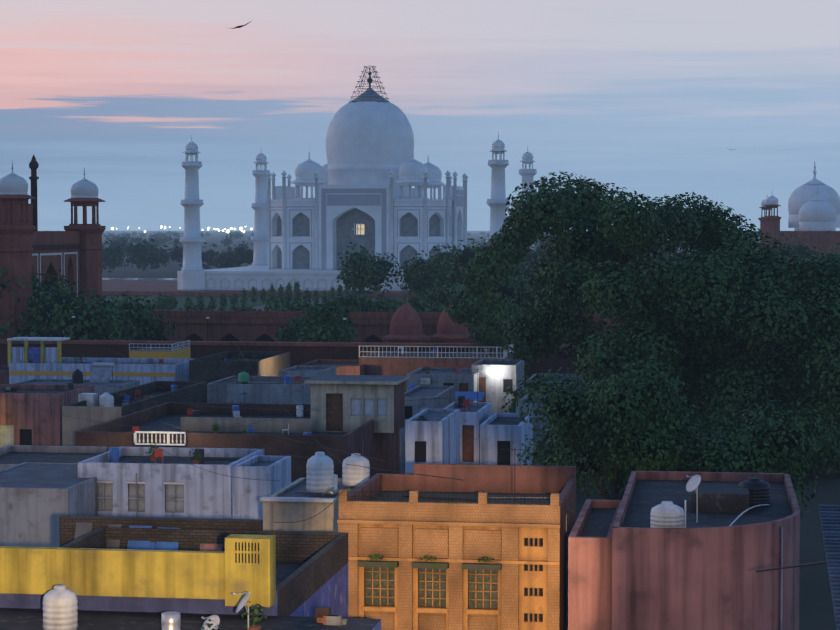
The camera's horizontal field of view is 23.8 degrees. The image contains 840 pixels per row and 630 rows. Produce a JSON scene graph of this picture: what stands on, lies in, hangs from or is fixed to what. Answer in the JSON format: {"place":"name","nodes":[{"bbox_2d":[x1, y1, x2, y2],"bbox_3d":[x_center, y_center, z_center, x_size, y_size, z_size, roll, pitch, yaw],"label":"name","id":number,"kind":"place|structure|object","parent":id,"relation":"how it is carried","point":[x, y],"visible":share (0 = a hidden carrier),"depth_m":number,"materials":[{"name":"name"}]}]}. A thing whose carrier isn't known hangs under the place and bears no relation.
{"place":"outdoors","nodes":[
{"label":"outdoors","id":0,"kind":"place"},
{"bbox_2d":[102,278,176,279],"bbox_3d":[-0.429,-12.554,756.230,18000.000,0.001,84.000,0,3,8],"label":"river","id":1,"kind":"structure","parent":0,"point":[139,278],"depth_m":799.54,"materials":[{"name":"grey liquid"}]},
{"bbox_2d":[111,226,251,232],"bbox_3d":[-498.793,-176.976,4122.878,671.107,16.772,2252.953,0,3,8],"label":"lights","id":2,"kind":"object","parent":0,"point":[227,231],"visible":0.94,"depth_m":4184.09},
{"bbox_2d":[0,0,839,230],"label":"sky","id":3,"kind":"structure","parent":0,"point":[650,98],"materials":[{"name":"blue"}]},
{"bbox_2d":[102,231,839,629],"bbox_3d":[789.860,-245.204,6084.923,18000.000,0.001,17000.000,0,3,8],"label":"ground","id":4,"kind":"structure","parent":0,"point":[816,607],"depth_m":150.23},
{"bbox_2d":[0,154,105,338],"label":"gatehouse","id":5,"kind":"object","parent":4,"relation":"on","point":[74,250],"depth_m":275.65,"materials":[{"name":"stone"}]},
{"bbox_2d":[102,280,422,297],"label":"terrace","id":6,"kind":"structure","parent":4,"relation":"on","point":[156,288],"depth_m":596.61,"materials":[{"name":"stone"}]},
{"bbox_2d":[177,66,537,290],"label":"mausoleum","id":7,"kind":"structure","parent":6,"relation":"on","point":[368,176],"depth_m":624.44,"materials":[{"name":"stone"}]},
{"bbox_2d":[758,162,839,253],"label":"domed building","id":8,"kind":"structure","parent":6,"relation":"on","point":[814,207],"depth_m":604.54,"materials":[{"name":"stone"}]},
{"bbox_2d":[102,296,661,312],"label":"garden","id":9,"kind":"object","parent":4,"relation":"on","point":[257,305],"depth_m":554.66,"materials":[{"name":"green plant"}]},
{"bbox_2d":[0,297,806,400],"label":"precinct walls","id":10,"kind":"structure","parent":4,"relation":"on","point":[206,333],"depth_m":275.65,"materials":[{"name":"stone"}]},
{"bbox_2d":[0,337,839,629],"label":"town","id":11,"kind":"object","parent":4,"relation":"on","point":[167,488],"visible":0.98,"depth_m":75.46,"materials":[{"name":"stone"}]},
{"bbox_2d":[445,171,839,517],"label":"tree leaves","id":12,"kind":"object","parent":4,"relation":"on","point":[633,400],"visible":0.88,"depth_m":162.49,"materials":[{"name":"green plant"}]}
]}

